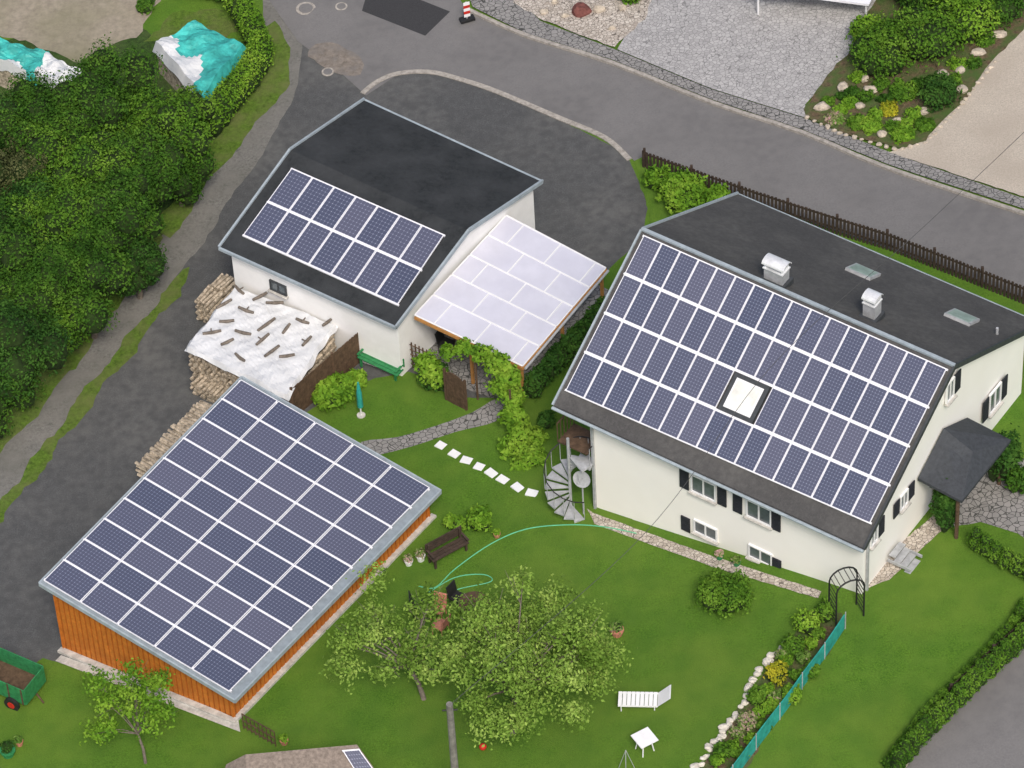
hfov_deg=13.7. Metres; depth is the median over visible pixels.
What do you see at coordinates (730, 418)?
overhead cable
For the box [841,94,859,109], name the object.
garden bush
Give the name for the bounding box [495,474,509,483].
stepping stone
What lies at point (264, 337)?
split log
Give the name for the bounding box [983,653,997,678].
hedge conifer
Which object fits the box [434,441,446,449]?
stepping stone
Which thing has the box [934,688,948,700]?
hedge conifer
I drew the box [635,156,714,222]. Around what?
front side lawn
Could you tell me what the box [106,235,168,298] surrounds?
broadleaf tree
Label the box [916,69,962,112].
garden bush
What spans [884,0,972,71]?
garden bush
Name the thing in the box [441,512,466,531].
garden bush
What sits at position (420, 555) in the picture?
flower pot
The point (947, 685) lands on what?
hedge conifer
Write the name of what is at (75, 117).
broadleaf tree
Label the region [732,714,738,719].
boulder
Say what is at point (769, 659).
boulder
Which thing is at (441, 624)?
garden chair
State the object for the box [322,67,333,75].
manhole cover
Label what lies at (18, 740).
flower pot
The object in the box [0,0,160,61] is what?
field
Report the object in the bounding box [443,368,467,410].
fence panel
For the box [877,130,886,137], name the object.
boulder
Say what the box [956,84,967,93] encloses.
boulder
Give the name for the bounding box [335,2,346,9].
manhole cover
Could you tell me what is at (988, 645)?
hedge conifer
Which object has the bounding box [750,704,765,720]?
perennial
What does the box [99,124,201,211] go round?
broadleaf tree
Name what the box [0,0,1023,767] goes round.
ground
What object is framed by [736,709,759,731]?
garden bush
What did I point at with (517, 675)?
apple tree
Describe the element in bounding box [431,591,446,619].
garden chair
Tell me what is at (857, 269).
roof window
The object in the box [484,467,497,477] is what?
stepping stone
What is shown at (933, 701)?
hedge conifer
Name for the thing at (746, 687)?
boulder
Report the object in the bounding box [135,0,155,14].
garden bush
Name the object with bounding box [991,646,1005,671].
hedge conifer
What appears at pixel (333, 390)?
garden bush
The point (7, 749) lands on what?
flower pot
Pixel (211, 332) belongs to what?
split log
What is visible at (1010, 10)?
garden bush
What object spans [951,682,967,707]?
hedge conifer
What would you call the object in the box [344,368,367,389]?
garden bush
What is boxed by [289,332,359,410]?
plank fence
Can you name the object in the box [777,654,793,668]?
perennial
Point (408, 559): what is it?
flower pot
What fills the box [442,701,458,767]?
utility pole
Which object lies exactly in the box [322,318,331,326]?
split log
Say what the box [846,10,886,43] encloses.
garden bush
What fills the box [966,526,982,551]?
hedge conifer
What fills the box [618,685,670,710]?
sun lounger
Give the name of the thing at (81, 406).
grass strip
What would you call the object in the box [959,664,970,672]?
hedge conifer
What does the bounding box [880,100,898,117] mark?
garden bush
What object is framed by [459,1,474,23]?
marker post
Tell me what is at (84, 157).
broadleaf tree
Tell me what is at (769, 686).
perennial
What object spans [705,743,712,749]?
boulder
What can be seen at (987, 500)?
entrance paving
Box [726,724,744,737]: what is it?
perennial
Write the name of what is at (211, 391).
log stack
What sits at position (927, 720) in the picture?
hedge conifer
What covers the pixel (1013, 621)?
hedge conifer
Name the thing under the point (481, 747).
ball
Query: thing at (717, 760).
perennial
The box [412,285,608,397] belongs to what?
patio paving
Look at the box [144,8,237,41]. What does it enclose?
green margin
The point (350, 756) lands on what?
garden hut
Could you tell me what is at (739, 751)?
perennial
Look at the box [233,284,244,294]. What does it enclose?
split log
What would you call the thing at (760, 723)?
perennial
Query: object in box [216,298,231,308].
split log
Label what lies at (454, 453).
stepping stone
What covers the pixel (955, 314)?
roof window
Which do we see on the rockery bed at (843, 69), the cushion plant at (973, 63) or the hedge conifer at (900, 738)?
the cushion plant at (973, 63)
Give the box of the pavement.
[471,0,1023,208]
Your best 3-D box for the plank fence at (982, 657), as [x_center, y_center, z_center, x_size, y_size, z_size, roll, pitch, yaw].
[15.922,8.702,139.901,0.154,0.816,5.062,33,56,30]
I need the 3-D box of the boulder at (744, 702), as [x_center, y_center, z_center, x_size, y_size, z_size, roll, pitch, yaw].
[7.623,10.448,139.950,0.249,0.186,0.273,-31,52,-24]
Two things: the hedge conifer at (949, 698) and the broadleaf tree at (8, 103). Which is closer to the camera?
the hedge conifer at (949, 698)
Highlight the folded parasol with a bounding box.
[356,382,364,418]
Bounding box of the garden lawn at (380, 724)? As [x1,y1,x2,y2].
[0,372,639,767]
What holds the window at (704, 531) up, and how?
in the white house
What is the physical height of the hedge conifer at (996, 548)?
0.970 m
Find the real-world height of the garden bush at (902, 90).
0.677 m
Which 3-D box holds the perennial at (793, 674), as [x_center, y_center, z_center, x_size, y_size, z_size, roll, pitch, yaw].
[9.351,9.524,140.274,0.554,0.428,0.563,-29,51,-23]
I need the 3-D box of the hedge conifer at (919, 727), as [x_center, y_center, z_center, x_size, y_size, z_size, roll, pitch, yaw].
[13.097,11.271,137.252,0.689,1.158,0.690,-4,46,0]
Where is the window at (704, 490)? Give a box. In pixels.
[688,474,716,505]
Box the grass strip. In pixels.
[0,267,188,522]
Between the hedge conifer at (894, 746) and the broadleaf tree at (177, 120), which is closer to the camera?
the hedge conifer at (894, 746)
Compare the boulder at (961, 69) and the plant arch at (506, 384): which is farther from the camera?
the boulder at (961, 69)
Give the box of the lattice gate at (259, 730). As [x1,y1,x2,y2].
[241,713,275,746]
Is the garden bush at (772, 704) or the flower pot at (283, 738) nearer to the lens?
the garden bush at (772, 704)
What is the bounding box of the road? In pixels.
[906,649,1023,767]
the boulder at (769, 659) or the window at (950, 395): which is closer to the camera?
the boulder at (769, 659)
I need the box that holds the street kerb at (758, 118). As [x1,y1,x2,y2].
[470,8,1023,215]
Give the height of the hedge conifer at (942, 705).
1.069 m
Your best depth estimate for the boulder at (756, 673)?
140.78 m
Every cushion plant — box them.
[820,95,835,106]
[832,103,847,114]
[834,88,848,100]
[847,69,863,83]
[847,84,859,97]
[854,89,875,102]
[867,106,883,117]
[871,78,890,92]
[875,93,893,102]
[884,119,899,131]
[898,117,913,127]
[903,105,921,121]
[910,76,924,90]
[946,55,967,69]
[946,71,962,85]
[965,54,985,69]
[973,32,996,47]
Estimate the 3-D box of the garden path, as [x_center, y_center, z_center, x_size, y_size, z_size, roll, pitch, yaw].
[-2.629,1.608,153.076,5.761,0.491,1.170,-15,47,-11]
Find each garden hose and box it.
[418,524,635,588]
[429,574,492,592]
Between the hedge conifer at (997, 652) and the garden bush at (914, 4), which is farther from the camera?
the garden bush at (914, 4)
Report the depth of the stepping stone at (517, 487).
150.13 m
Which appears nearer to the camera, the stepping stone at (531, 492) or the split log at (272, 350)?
the stepping stone at (531, 492)
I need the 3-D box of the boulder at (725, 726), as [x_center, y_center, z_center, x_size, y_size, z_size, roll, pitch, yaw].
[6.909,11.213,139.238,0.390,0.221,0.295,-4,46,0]
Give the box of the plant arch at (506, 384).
[410,337,549,471]
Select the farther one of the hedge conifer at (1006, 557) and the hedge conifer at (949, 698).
the hedge conifer at (1006, 557)
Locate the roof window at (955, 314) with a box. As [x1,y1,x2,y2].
[943,308,979,325]
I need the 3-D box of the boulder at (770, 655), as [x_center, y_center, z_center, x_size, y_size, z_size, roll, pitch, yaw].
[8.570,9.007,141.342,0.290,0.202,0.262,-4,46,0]
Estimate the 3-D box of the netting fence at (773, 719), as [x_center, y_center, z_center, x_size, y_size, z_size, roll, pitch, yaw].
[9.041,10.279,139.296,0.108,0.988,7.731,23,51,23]
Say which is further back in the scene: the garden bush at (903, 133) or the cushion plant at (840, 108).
the cushion plant at (840, 108)
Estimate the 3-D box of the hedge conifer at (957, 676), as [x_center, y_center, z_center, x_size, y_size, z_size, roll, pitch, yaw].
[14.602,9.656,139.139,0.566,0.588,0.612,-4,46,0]
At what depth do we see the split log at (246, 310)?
156.19 m
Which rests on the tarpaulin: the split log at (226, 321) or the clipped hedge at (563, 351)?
the split log at (226, 321)
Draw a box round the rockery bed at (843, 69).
[804,0,1023,147]
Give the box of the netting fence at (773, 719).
[731,612,845,767]
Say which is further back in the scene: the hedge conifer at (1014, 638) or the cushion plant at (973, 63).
the cushion plant at (973, 63)
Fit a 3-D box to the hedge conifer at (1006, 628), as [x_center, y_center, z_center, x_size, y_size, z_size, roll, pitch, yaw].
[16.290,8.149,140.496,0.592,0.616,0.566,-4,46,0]
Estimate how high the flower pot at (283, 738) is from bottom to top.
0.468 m
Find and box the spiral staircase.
[543,415,592,522]
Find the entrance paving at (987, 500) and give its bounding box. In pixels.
[951,459,1023,536]
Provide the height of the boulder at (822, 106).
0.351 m
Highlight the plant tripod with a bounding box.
[618,750,634,767]
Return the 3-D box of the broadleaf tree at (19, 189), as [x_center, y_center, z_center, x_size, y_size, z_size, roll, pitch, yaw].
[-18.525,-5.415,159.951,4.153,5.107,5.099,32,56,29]
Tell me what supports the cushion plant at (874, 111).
on the rockery bed at (843, 69)
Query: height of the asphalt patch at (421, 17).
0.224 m
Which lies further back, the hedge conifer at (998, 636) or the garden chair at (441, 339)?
the garden chair at (441, 339)
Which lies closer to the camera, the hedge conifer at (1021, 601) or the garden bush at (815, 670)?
the garden bush at (815, 670)
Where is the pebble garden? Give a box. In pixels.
[513,0,650,46]
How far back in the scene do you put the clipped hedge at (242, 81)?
167.84 m
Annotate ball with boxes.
[479,743,486,749]
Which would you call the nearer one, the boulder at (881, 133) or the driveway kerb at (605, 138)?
the boulder at (881, 133)
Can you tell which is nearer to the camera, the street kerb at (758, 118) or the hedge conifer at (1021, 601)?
the hedge conifer at (1021, 601)
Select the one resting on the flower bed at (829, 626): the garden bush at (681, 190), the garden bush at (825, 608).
the garden bush at (825, 608)
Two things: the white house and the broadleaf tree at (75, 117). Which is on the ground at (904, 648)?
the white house
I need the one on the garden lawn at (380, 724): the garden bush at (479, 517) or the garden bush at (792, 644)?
the garden bush at (479, 517)
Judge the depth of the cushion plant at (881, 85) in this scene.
163.48 m
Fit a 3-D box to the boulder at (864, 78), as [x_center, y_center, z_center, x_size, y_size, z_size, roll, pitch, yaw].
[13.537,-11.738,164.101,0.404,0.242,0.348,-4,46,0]
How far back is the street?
163.66 m
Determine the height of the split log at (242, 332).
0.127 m
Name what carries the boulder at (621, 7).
on the pebble garden
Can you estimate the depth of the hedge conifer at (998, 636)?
140.06 m
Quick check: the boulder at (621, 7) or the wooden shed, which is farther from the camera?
the boulder at (621, 7)
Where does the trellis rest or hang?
on the patio paving at (459, 368)
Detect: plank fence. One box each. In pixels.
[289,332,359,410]
[642,148,1023,303]
[948,619,1023,691]
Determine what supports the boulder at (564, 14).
on the pebble garden
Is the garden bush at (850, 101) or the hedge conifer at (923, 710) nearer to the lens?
the hedge conifer at (923, 710)
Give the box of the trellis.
[409,342,426,369]
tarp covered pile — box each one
[0,37,49,90]
[34,52,80,89]
[152,20,245,99]
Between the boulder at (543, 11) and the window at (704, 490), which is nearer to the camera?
the window at (704, 490)
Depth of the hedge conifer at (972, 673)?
138.47 m
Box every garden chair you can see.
[408,590,423,617]
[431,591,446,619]
[431,614,450,633]
[435,330,454,350]
[446,580,463,605]
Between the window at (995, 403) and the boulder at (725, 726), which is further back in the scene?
the window at (995, 403)
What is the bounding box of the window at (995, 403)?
[988,381,1003,418]
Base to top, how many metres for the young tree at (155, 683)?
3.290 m
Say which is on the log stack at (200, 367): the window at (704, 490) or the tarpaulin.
the tarpaulin
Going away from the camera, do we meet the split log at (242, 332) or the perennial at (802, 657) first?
the perennial at (802, 657)
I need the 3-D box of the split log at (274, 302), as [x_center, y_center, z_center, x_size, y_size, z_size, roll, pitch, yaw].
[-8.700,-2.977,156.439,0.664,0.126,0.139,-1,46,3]
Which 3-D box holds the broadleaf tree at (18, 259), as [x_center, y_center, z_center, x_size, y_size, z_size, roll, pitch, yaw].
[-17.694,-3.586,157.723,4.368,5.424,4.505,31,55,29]
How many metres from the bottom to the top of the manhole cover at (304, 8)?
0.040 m
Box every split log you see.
[202,328,221,334]
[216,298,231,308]
[219,319,233,322]
[220,338,233,345]
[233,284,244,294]
[234,329,251,334]
[234,352,245,361]
[238,306,253,313]
[252,291,267,300]
[255,333,269,345]
[257,317,275,331]
[264,344,279,356]
[266,301,283,304]
[279,353,294,357]
[282,323,290,333]
[295,317,309,323]
[301,335,311,346]
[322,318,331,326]
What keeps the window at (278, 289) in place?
in the white garage
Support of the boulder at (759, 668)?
on the ground at (904, 648)
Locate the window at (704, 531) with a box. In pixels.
[691,518,718,545]
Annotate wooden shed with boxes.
[38,376,441,723]
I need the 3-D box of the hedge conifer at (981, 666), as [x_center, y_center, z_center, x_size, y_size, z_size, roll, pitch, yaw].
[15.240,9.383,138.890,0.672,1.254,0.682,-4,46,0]
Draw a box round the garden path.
[361,398,504,453]
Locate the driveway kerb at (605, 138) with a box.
[360,69,631,160]
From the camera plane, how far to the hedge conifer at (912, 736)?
136.77 m
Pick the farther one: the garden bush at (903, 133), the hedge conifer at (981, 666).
the garden bush at (903, 133)
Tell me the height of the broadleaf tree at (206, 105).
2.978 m
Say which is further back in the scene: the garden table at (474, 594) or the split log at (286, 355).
the split log at (286, 355)
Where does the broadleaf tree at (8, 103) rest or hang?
on the woodland floor
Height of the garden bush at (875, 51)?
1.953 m
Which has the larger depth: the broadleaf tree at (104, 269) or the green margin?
the green margin
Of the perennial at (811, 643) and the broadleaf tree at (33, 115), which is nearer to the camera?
the perennial at (811, 643)
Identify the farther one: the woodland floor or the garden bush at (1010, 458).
the woodland floor
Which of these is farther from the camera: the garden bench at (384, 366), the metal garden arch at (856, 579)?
the garden bench at (384, 366)
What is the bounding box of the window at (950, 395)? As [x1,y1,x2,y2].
[944,376,957,407]
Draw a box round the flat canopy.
[757,0,871,14]
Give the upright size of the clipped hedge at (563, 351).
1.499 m
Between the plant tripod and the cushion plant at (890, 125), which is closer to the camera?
the plant tripod
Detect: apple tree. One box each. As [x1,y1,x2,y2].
[318,559,477,700]
[416,564,637,749]
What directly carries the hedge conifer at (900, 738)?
on the ground at (904, 648)
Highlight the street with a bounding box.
[269,0,1023,296]
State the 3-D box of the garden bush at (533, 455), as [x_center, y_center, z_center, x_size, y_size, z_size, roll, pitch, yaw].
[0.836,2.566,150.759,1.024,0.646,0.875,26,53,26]
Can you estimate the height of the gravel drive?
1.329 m
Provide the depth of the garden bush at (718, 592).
142.80 m
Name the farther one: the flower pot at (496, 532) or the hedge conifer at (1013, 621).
the flower pot at (496, 532)
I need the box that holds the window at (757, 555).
[745,543,772,565]
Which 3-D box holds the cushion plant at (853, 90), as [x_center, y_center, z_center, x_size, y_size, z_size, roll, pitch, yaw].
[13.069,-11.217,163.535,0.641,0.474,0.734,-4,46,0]
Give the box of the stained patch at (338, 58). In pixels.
[308,42,363,75]
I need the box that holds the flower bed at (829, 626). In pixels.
[700,611,841,767]
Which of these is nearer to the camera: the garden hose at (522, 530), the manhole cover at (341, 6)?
the garden hose at (522, 530)
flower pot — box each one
[0,740,15,758]
[13,734,22,746]
[278,733,288,745]
[402,553,412,566]
[414,547,424,562]
[491,528,500,537]
[607,620,623,637]
[714,549,724,560]
[731,555,741,566]
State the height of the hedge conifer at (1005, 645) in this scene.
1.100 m
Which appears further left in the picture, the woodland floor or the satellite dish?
the woodland floor
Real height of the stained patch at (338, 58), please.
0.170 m
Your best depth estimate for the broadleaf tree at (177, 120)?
161.90 m
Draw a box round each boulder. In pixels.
[539,9,547,14]
[561,12,569,17]
[571,2,591,17]
[592,4,604,12]
[607,25,615,29]
[618,4,625,10]
[690,763,699,767]
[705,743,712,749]
[710,738,720,744]
[717,733,726,738]
[718,723,729,730]
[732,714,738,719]
[741,699,748,705]
[744,684,749,691]
[753,671,761,676]
[755,666,762,671]
[762,660,768,665]
[763,657,773,664]
[766,652,774,657]
[813,101,830,110]
[837,81,847,90]
[855,102,864,108]
[861,75,868,82]
[863,86,877,92]
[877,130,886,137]
[920,107,929,114]
[955,66,964,73]
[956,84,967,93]
[970,48,985,55]
[992,30,1006,37]
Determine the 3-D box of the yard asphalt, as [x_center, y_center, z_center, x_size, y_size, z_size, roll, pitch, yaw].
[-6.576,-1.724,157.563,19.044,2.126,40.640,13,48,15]
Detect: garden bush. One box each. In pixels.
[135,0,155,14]
[310,371,356,412]
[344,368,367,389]
[415,360,452,391]
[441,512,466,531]
[466,502,492,531]
[520,445,547,466]
[536,409,556,429]
[622,0,639,4]
[640,164,670,192]
[655,164,710,214]
[688,564,757,619]
[705,182,730,202]
[711,739,737,760]
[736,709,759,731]
[745,682,766,706]
[762,696,778,714]
[763,659,789,687]
[778,633,804,656]
[781,682,802,705]
[791,605,820,636]
[802,660,820,680]
[814,596,834,623]
[823,109,845,125]
[836,7,913,80]
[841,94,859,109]
[845,112,865,131]
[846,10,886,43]
[858,114,884,135]
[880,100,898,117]
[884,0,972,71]
[888,76,918,103]
[889,124,916,144]
[896,0,941,9]
[914,116,935,133]
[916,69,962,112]
[926,0,1001,50]
[928,478,959,532]
[980,0,1023,30]
[987,423,1023,481]
[1004,464,1023,494]
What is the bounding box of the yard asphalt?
[0,45,647,663]
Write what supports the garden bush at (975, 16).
on the rockery bed at (843, 69)
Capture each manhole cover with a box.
[296,2,314,14]
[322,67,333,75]
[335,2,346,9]
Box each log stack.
[135,400,211,476]
[188,334,336,401]
[189,373,226,402]
[194,273,234,322]
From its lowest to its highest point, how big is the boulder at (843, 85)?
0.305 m
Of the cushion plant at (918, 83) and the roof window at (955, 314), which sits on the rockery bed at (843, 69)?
the cushion plant at (918, 83)
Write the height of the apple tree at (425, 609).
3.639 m
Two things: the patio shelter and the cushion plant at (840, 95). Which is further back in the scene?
the cushion plant at (840, 95)
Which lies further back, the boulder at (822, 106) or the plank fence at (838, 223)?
the boulder at (822, 106)
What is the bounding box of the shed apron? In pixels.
[56,655,239,731]
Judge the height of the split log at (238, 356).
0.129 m
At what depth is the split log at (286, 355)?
154.49 m
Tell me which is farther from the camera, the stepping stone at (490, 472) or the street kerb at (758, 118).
the street kerb at (758, 118)
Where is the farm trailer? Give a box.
[0,647,45,710]
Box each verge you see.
[0,234,162,452]
[160,21,289,237]
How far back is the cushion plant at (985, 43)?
164.48 m
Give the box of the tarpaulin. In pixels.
[185,287,337,400]
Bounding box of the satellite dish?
[573,471,589,513]
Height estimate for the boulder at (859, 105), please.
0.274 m
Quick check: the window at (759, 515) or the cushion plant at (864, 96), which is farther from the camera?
the cushion plant at (864, 96)
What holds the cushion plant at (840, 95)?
on the rockery bed at (843, 69)
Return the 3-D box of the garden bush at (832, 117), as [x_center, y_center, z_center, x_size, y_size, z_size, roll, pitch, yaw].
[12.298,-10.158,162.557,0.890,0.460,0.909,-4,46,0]
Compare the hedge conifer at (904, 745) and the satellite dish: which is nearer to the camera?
the hedge conifer at (904, 745)
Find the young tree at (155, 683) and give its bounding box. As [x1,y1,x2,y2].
[78,657,178,763]
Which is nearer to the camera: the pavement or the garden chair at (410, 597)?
the garden chair at (410, 597)
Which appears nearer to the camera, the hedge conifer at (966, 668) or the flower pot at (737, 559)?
the hedge conifer at (966, 668)
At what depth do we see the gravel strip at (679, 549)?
145.80 m
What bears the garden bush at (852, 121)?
on the rockery bed at (843, 69)
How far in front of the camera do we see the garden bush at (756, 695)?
139.64 m
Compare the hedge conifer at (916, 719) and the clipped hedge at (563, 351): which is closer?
the hedge conifer at (916, 719)
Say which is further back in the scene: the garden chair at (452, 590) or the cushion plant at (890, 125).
the cushion plant at (890, 125)
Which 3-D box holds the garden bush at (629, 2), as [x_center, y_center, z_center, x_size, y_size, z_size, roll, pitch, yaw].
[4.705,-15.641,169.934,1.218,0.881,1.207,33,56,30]
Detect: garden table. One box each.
[458,591,488,615]
[631,727,658,756]
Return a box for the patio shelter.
[414,215,608,396]
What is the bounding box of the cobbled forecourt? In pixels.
[618,0,875,116]
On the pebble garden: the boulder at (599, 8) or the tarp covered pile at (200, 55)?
the boulder at (599, 8)
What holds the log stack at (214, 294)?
on the yard asphalt
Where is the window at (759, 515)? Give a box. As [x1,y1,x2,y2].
[743,500,772,530]
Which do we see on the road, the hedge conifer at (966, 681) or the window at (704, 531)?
the hedge conifer at (966, 681)
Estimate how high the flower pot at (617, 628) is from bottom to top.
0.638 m
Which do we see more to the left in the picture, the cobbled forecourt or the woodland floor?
the woodland floor
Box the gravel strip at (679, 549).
[587,509,820,597]
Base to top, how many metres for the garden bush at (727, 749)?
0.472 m
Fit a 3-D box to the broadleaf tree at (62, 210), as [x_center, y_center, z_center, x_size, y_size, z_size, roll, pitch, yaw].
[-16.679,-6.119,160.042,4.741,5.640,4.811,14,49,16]
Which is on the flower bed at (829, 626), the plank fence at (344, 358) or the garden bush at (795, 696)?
the garden bush at (795, 696)
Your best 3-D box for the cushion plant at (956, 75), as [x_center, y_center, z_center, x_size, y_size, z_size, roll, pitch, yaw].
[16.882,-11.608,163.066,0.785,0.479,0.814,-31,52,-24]
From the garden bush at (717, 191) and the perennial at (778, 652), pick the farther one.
the garden bush at (717, 191)
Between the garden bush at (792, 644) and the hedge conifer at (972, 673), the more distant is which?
the garden bush at (792, 644)
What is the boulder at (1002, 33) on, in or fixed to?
on the rockery bed at (843, 69)
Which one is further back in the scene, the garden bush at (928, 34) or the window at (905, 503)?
the garden bush at (928, 34)
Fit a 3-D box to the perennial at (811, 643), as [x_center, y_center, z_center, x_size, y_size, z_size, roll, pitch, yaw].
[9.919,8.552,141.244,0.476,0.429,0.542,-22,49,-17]
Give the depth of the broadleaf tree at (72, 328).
156.23 m
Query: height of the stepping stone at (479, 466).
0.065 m
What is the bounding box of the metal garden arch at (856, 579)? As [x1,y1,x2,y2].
[828,566,864,625]
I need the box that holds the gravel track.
[0,0,301,498]
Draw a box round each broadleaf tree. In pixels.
[0,63,60,156]
[0,88,26,157]
[0,129,64,200]
[0,164,108,249]
[0,168,62,267]
[0,210,83,322]
[0,292,76,400]
[0,366,46,441]
[13,58,119,147]
[13,123,140,194]
[31,233,137,338]
[50,305,89,357]
[68,166,169,253]
[71,32,167,135]
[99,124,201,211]
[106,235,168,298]
[113,86,214,179]
[165,83,218,126]
[168,137,219,205]
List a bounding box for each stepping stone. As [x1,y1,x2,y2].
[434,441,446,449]
[447,449,460,458]
[460,455,472,464]
[473,462,484,470]
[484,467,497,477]
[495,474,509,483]
[510,482,523,491]
[525,488,538,496]
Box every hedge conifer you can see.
[880,752,890,767]
[886,747,907,767]
[888,742,898,752]
[895,734,905,742]
[896,738,914,764]
[903,724,914,734]
[904,728,922,755]
[910,714,922,724]
[913,721,928,746]
[917,705,930,714]
[919,713,935,740]
[926,696,939,707]
[928,706,944,732]
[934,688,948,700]
[935,699,950,724]
[943,691,958,716]
[944,680,955,689]
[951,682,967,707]
[952,672,963,681]
[957,675,975,700]
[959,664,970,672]
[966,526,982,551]
[966,667,981,692]
[968,655,980,666]
[973,659,989,685]
[976,532,993,556]
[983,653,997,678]
[984,639,997,649]
[986,540,1003,563]
[990,630,1005,641]
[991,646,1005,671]
[997,547,1014,569]
[998,623,1012,634]
[998,637,1013,663]
[1005,614,1021,627]
[1007,632,1022,657]
[1009,552,1023,576]
[1011,604,1023,620]
[1014,621,1023,649]
[1015,596,1023,606]
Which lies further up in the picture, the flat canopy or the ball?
the flat canopy
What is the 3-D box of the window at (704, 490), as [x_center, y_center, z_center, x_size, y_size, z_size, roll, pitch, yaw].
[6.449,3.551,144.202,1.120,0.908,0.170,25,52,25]
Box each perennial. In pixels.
[708,752,724,767]
[725,738,740,749]
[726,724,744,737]
[735,745,750,758]
[743,732,758,744]
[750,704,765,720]
[756,719,772,729]
[763,682,774,695]
[766,688,782,702]
[774,647,788,659]
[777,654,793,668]
[787,668,802,680]
[793,649,811,664]
[804,636,818,650]
[810,626,826,639]
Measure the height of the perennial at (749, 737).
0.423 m
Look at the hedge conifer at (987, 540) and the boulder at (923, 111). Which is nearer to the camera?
the hedge conifer at (987, 540)
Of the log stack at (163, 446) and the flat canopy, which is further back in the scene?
the flat canopy
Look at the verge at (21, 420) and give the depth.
157.62 m
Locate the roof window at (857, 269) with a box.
[845,263,880,280]
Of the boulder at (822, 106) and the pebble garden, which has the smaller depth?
the boulder at (822, 106)
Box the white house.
[551,191,1023,593]
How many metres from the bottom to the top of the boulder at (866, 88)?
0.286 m
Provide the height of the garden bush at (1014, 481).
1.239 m
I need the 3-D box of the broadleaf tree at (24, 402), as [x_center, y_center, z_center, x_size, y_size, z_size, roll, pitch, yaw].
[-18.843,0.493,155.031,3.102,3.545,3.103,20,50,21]
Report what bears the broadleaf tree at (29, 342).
on the woodland floor
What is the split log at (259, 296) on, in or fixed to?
on the tarpaulin
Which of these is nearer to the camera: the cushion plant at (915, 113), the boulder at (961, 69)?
the cushion plant at (915, 113)
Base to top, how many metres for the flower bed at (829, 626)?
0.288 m
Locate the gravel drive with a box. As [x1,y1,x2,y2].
[889,30,1023,195]
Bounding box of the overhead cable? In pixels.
[452,132,1023,702]
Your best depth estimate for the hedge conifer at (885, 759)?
136.85 m
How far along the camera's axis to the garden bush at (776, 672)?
140.13 m
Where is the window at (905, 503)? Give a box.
[899,488,911,514]
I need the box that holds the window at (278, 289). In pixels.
[267,279,288,299]
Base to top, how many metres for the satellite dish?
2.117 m
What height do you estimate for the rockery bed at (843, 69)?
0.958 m
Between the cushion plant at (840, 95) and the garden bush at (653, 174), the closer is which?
the garden bush at (653, 174)
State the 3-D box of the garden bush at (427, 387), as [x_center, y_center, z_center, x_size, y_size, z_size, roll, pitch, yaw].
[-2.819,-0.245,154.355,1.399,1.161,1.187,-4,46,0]
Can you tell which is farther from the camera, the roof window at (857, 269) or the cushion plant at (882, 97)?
the cushion plant at (882, 97)
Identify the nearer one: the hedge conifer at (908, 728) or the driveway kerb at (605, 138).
the hedge conifer at (908, 728)
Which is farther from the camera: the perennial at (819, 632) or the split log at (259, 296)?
the split log at (259, 296)
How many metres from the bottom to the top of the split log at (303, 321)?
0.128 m
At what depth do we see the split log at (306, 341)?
154.95 m
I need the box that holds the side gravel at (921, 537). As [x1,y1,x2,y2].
[869,516,940,587]
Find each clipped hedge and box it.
[203,0,275,136]
[522,295,604,400]
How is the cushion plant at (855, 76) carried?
on the rockery bed at (843, 69)
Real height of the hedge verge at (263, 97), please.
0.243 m
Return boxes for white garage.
[218,97,543,375]
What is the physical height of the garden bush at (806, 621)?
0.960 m
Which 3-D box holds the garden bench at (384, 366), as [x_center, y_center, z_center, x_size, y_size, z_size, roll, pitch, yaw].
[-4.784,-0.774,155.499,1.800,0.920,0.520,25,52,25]
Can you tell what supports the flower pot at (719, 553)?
on the gravel strip at (679, 549)
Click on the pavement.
(510, 12)
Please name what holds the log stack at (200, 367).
on the yard asphalt
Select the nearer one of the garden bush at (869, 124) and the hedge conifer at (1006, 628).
the hedge conifer at (1006, 628)
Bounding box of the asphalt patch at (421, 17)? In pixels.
[362,0,449,34]
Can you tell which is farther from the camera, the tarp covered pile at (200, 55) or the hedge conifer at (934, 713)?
the tarp covered pile at (200, 55)
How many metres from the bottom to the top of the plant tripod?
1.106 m
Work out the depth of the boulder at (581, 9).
169.63 m
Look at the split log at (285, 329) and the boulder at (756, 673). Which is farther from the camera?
the split log at (285, 329)
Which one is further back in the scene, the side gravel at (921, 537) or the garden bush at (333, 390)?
the garden bush at (333, 390)
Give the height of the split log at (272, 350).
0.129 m
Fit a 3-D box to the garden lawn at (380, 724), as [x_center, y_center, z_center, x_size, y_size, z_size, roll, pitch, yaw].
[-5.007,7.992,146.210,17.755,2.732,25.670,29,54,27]
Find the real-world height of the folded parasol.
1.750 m
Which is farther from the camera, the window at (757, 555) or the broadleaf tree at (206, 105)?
the broadleaf tree at (206, 105)
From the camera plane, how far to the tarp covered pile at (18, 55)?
168.83 m
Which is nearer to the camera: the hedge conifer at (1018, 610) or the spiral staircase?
the hedge conifer at (1018, 610)
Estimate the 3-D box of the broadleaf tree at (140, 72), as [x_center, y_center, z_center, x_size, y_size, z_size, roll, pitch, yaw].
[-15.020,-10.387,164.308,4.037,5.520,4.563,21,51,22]
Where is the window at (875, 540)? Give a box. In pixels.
[870,525,881,550]
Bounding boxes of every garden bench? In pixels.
[357,348,404,380]
[425,525,468,568]
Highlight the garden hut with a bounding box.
[225,745,373,767]
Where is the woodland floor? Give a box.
[0,29,222,293]
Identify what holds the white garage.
on the ground at (904, 648)
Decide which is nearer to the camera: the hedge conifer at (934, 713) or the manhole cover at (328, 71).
the hedge conifer at (934, 713)
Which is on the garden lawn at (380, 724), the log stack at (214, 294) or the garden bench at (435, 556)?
the garden bench at (435, 556)

